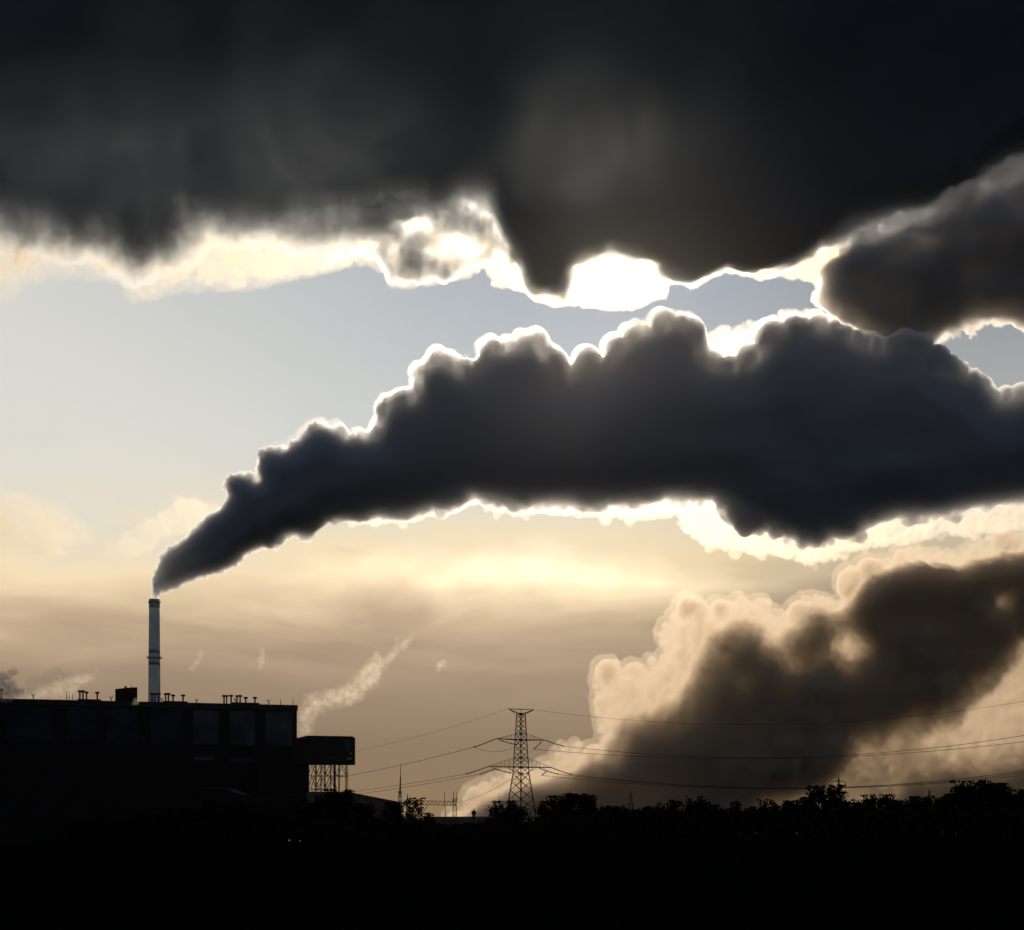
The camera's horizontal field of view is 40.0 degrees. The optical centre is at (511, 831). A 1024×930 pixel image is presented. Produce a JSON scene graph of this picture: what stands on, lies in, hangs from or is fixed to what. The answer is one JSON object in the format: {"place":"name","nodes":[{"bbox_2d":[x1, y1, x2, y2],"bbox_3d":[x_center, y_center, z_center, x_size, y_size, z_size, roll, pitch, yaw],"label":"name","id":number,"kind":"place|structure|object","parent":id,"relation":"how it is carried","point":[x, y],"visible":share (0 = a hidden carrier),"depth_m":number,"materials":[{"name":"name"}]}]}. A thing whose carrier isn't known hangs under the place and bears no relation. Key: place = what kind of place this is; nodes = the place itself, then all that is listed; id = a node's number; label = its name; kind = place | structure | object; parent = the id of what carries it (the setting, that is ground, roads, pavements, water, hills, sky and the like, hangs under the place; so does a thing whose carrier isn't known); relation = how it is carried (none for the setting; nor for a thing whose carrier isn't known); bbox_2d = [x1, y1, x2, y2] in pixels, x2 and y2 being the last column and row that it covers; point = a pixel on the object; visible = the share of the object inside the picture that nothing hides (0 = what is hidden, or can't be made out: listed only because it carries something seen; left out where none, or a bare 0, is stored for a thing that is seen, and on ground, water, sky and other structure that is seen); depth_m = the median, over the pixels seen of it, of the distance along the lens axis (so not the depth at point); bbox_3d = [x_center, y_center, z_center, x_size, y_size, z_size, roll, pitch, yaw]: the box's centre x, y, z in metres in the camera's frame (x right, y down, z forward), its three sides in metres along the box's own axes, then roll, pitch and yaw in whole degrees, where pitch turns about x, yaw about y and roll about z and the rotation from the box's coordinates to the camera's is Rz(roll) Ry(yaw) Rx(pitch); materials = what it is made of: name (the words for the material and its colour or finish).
{"place":"outdoors","nodes":[
{"label":"outdoors","id":0,"kind":"place"},
{"bbox_2d":[197,788,249,840],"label":"annex building","id":1,"kind":"structure","parent":0,"point":[226,796],"depth_m":770.00,"materials":[{"name":"black"}]},
{"bbox_2d":[241,800,306,821],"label":"flat roofed building","id":2,"kind":"structure","parent":0,"point":[286,807],"depth_m":760.00,"materials":[{"name":"black"}]},
{"bbox_2d":[307,792,400,840],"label":"warehouse","id":3,"kind":"structure","parent":0,"point":[378,803],"depth_m":720.00,"materials":[{"name":"metal"}]},
{"bbox_2d":[423,817,492,825],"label":"storage hall","id":4,"kind":"structure","parent":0,"point":[460,820],"depth_m":980.00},
{"bbox_2d":[0,832,1023,929],"bbox_3d":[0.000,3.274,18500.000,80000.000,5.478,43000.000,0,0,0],"label":"ground","id":5,"kind":"structure","parent":0,"point":[477,909],"depth_m":73.24,"materials":[{"name":"black plant"}]},
{"bbox_2d":[0,686,307,840],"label":"power station","id":6,"kind":"object","parent":5,"relation":"on","point":[63,762],"visible":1,"depth_m":874.21,"materials":[{"name":"concrete"}]},
{"bbox_2d":[147,599,161,701],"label":"factory chimney","id":7,"kind":"object","parent":5,"relation":"on","point":[154,657],"visible":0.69,"depth_m":1202.90,"materials":[{"name":"concrete"}]},
{"bbox_2d":[292,736,354,791],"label":"conveyor bunker","id":8,"kind":"object","parent":5,"relation":"on","point":[315,751],"visible":0.76,"depth_m":885.00,"materials":[{"name":"paint"}]},
{"bbox_2d":[301,792,349,840],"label":"tree","id":9,"kind":"object","parent":5,"relation":"on","point":[340,798],"visible":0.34,"depth_m":368.89,"materials":[{"name":"black plant"}]},
{"bbox_2d":[322,789,355,838],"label":"tree","id":10,"kind":"object","parent":5,"relation":"on","point":[349,799],"visible":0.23,"depth_m":378.49,"materials":[{"name":"black plant"}]},
{"bbox_2d":[345,809,385,840],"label":"tree","id":11,"kind":"object","parent":5,"relation":"on","point":[363,817],"visible":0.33,"depth_m":348.05,"materials":[{"name":"black plant"}]},
{"bbox_2d":[380,801,404,819],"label":"tree","id":12,"kind":"object","parent":5,"relation":"on","point":[392,806],"visible":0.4,"depth_m":418.66,"materials":[{"name":"black plant"}]},
{"bbox_2d":[398,766,401,813],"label":"lightning mast","id":13,"kind":"object","parent":5,"relation":"on","point":[400,793],"visible":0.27,"depth_m":674.80,"materials":[{"name":"metal"}]},
{"bbox_2d":[386,810,416,840],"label":"tree","id":14,"kind":"object","parent":5,"relation":"on","point":[398,817],"visible":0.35,"depth_m":398.74,"materials":[{"name":"black plant"}]},
{"bbox_2d":[400,797,425,821],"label":"tree","id":15,"kind":"object","parent":5,"relation":"on","point":[415,802],"visible":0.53,"depth_m":420.43,"materials":[{"name":"black plant"}]},
{"bbox_2d":[413,813,435,821],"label":"tree","id":16,"kind":"object","parent":5,"relation":"on","point":[426,816],"visible":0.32,"depth_m":400.50,"materials":[{"name":"black plant"}]},
{"bbox_2d":[406,791,456,823],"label":"substation gantry","id":17,"kind":"object","parent":5,"relation":"on","point":[453,801],"visible":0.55,"depth_m":689.77,"materials":[{"name":"metal"}]},
{"bbox_2d":[471,810,475,822],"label":"ball topped mast","id":18,"kind":"object","parent":5,"relation":"on","point":[473,812],"visible":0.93,"depth_m":689.33,"materials":[{"name":"metal"}]},
{"bbox_2d":[486,800,520,823],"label":"tree","id":19,"kind":"object","parent":5,"relation":"on","point":[496,810],"visible":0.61,"depth_m":418.40,"materials":[{"name":"black plant"}]},
{"bbox_2d":[493,806,533,832],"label":"tree","id":20,"kind":"object","parent":5,"relation":"on","point":[521,813],"visible":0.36,"depth_m":419.38,"materials":[{"name":"black plant"}]},
{"bbox_2d":[466,708,571,816],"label":"electricity pylon","id":21,"kind":"object","parent":5,"relation":"on","point":[520,758],"visible":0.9,"depth_m":571.86,"materials":[{"name":"metal"}]},
{"bbox_2d":[332,747,472,778],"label":"power line","id":22,"kind":"object","parent":21,"relation":"attached to","point":[407,763],"visible":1,"depth_m":702.33,"materials":[{"name":"metal"}]},
{"bbox_2d":[360,774,463,790],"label":"power line","id":23,"kind":"object","parent":21,"relation":"attached to","point":[415,782],"visible":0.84,"depth_m":677.09,"materials":[{"name":"metal"}]},
{"bbox_2d":[361,774,478,793],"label":"power line","id":24,"kind":"object","parent":21,"relation":"attached to","point":[422,784],"visible":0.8,"depth_m":676.05,"materials":[{"name":"metal"}]},
{"bbox_2d":[346,710,503,753],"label":"power line","id":25,"kind":"object","parent":21,"relation":"attached to","point":[425,734],"visible":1,"depth_m":704.01,"materials":[{"name":"metal"}]},
{"bbox_2d":[536,741,1023,758],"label":"power line","id":26,"kind":"object","parent":21,"relation":"attached to","point":[781,758],"visible":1,"depth_m":539.06,"materials":[{"name":"metal"}]},
{"bbox_2d":[538,701,1023,724],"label":"power line","id":27,"kind":"object","parent":21,"relation":"attached to","point":[778,724],"visible":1,"depth_m":528.94,"materials":[{"name":"metal"}]},
{"bbox_2d":[542,775,1022,788],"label":"power line","id":28,"kind":"object","parent":21,"relation":"attached to","point":[749,788],"visible":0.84,"depth_m":544.71,"materials":[{"name":"metal"}]},
{"bbox_2d":[560,773,1020,788],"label":"power line","id":29,"kind":"object","parent":21,"relation":"attached to","point":[795,788],"visible":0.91,"depth_m":532.81,"materials":[{"name":"metal"}]},
{"bbox_2d":[565,735,1023,757],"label":"power line","id":30,"kind":"object","parent":21,"relation":"attached to","point":[808,756],"visible":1,"depth_m":529.04,"materials":[{"name":"metal"}]},
{"bbox_2d":[572,771,1019,787],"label":"power line","id":31,"kind":"object","parent":21,"relation":"attached to","point":[824,787],"visible":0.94,"depth_m":518.50,"materials":[{"name":"metal"}]},
{"bbox_2d":[533,797,565,834],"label":"tree","id":32,"kind":"object","parent":5,"relation":"on","point":[542,810],"visible":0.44,"depth_m":429.06,"materials":[{"name":"black plant"}]},
{"bbox_2d":[545,795,580,821],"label":"tree","id":33,"kind":"object","parent":5,"relation":"on","point":[559,798],"visible":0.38,"depth_m":437.21,"materials":[{"name":"black plant"}]},
{"bbox_2d":[557,793,587,837],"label":"tree","id":34,"kind":"object","parent":5,"relation":"on","point":[572,802],"visible":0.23,"depth_m":437.15,"materials":[{"name":"black plant"}]},
{"bbox_2d":[575,794,604,836],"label":"tree","id":35,"kind":"object","parent":5,"relation":"on","point":[587,800],"visible":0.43,"depth_m":427.83,"materials":[{"name":"black plant"}]},
{"bbox_2d":[587,805,612,839],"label":"tree","id":36,"kind":"object","parent":5,"relation":"on","point":[592,809],"visible":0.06,"depth_m":420.59,"materials":[{"name":"black plant"}]},
{"bbox_2d":[596,805,626,840],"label":"tree","id":37,"kind":"object","parent":5,"relation":"on","point":[613,807],"visible":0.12,"depth_m":419.74,"materials":[{"name":"black plant"}]},
{"bbox_2d":[627,793,634,810],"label":"electricity pylon","id":38,"kind":"object","parent":5,"relation":"on","point":[630,803],"visible":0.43,"depth_m":1498.50,"materials":[{"name":"metal"}]},
{"bbox_2d":[638,806,656,834],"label":"tree","id":39,"kind":"object","parent":5,"relation":"on","point":[648,808],"visible":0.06,"depth_m":428.43,"materials":[{"name":"black plant"}]},
{"bbox_2d":[656,800,680,812],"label":"tree","id":40,"kind":"object","parent":5,"relation":"on","point":[663,806],"visible":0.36,"depth_m":430.45,"materials":[{"name":"black plant"}]},
{"bbox_2d":[667,801,686,836],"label":"tree","id":41,"kind":"object","parent":5,"relation":"on","point":[677,805],"visible":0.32,"depth_m":429.31,"materials":[{"name":"black plant"}]},
{"bbox_2d":[682,803,699,839],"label":"tree","id":42,"kind":"object","parent":5,"relation":"on","point":[687,805],"visible":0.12,"depth_m":419.29,"materials":[{"name":"black plant"}]},
{"bbox_2d":[683,796,715,840],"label":"tree","id":43,"kind":"object","parent":5,"relation":"on","point":[700,801],"visible":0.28,"depth_m":418.51,"materials":[{"name":"black plant"}]},
{"bbox_2d":[727,801,741,838],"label":"tree","id":44,"kind":"object","parent":5,"relation":"on","point":[737,805],"visible":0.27,"depth_m":429.93,"materials":[{"name":"black plant"}]},
{"bbox_2d":[756,797,777,836],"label":"tree","id":45,"kind":"object","parent":5,"relation":"on","point":[765,804],"visible":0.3,"depth_m":429.37,"materials":[{"name":"black plant"}]},
{"bbox_2d":[753,806,784,839],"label":"tree","id":46,"kind":"object","parent":5,"relation":"on","point":[772,808],"visible":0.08,"depth_m":418.57,"materials":[{"name":"black plant"}]},
{"bbox_2d":[780,798,811,839],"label":"tree","id":47,"kind":"object","parent":5,"relation":"on","point":[788,804],"visible":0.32,"depth_m":418.42,"materials":[{"name":"black plant"}]},
{"bbox_2d":[795,796,824,840],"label":"tree","id":48,"kind":"object","parent":5,"relation":"on","point":[803,802],"visible":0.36,"depth_m":418.29,"materials":[{"name":"black plant"}]},
{"bbox_2d":[805,783,850,839],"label":"tree","id":49,"kind":"object","parent":5,"relation":"on","point":[819,792],"visible":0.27,"depth_m":429.93,"materials":[{"name":"black plant"}]},
{"bbox_2d":[820,791,850,840],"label":"tree","id":50,"kind":"object","parent":5,"relation":"on","point":[831,801],"visible":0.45,"depth_m":418.63,"materials":[{"name":"black plant"}]},
{"bbox_2d":[832,776,847,801],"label":"electricity pylon","id":51,"kind":"object","parent":5,"relation":"on","point":[839,781],"visible":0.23,"depth_m":1149.79,"materials":[{"name":"metal"}]},
{"bbox_2d":[841,801,864,838],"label":"tree","id":52,"kind":"object","parent":5,"relation":"on","point":[854,805],"visible":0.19,"depth_m":417.79,"materials":[{"name":"black plant"}]},
{"bbox_2d":[850,799,878,838],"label":"tree","id":53,"kind":"object","parent":5,"relation":"on","point":[868,805],"visible":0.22,"depth_m":426.98,"materials":[{"name":"black plant"}]},
{"bbox_2d":[859,793,897,838],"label":"tree","id":54,"kind":"object","parent":5,"relation":"on","point":[883,801],"visible":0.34,"depth_m":427.97,"materials":[{"name":"black plant"}]},
{"bbox_2d":[879,799,902,840],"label":"tree","id":55,"kind":"object","parent":5,"relation":"on","point":[896,805],"visible":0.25,"depth_m":428.13,"materials":[{"name":"black plant"}]},
{"bbox_2d":[896,800,923,840],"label":"tree","id":56,"kind":"object","parent":5,"relation":"on","point":[905,804],"visible":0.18,"depth_m":428.59,"materials":[{"name":"black plant"}]},
{"bbox_2d":[904,795,934,831],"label":"tree","id":57,"kind":"object","parent":5,"relation":"on","point":[917,802],"visible":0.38,"depth_m":428.11,"materials":[{"name":"black plant"}]},
{"bbox_2d":[919,797,952,835],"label":"tree","id":58,"kind":"object","parent":5,"relation":"on","point":[933,804],"visible":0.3,"depth_m":428.94,"materials":[{"name":"black plant"}]},
{"bbox_2d":[934,790,964,839],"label":"tree","id":59,"kind":"object","parent":5,"relation":"on","point":[948,797],"visible":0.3,"depth_m":427.30,"materials":[{"name":"black plant"}]},
{"bbox_2d":[934,785,979,834],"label":"tree","id":60,"kind":"object","parent":5,"relation":"on","point":[961,794],"visible":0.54,"depth_m":427.14,"materials":[{"name":"black plant"}]},
{"bbox_2d":[949,779,994,812],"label":"tree","id":61,"kind":"object","parent":5,"relation":"on","point":[983,787],"visible":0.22,"depth_m":436.49,"materials":[{"name":"black plant"}]},
{"bbox_2d":[985,782,1008,836],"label":"tree","id":62,"kind":"object","parent":5,"relation":"on","point":[995,785],"visible":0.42,"depth_m":437.99,"materials":[{"name":"black plant"}]},
{"bbox_2d":[995,785,1018,811],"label":"tree","id":63,"kind":"object","parent":5,"relation":"on","point":[1002,794],"visible":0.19,"depth_m":437.62,"materials":[{"name":"black plant"}]},
{"bbox_2d":[1004,789,1023,809],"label":"tree","id":64,"kind":"object","parent":5,"relation":"on","point":[1021,791],"visible":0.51,"depth_m":430.29,"materials":[{"name":"black plant"}]},
{"bbox_2d":[0,0,1023,821],"label":"sky","id":65,"kind":"structure","parent":0,"point":[426,367],"materials":[{"name":"grey"}]}
]}

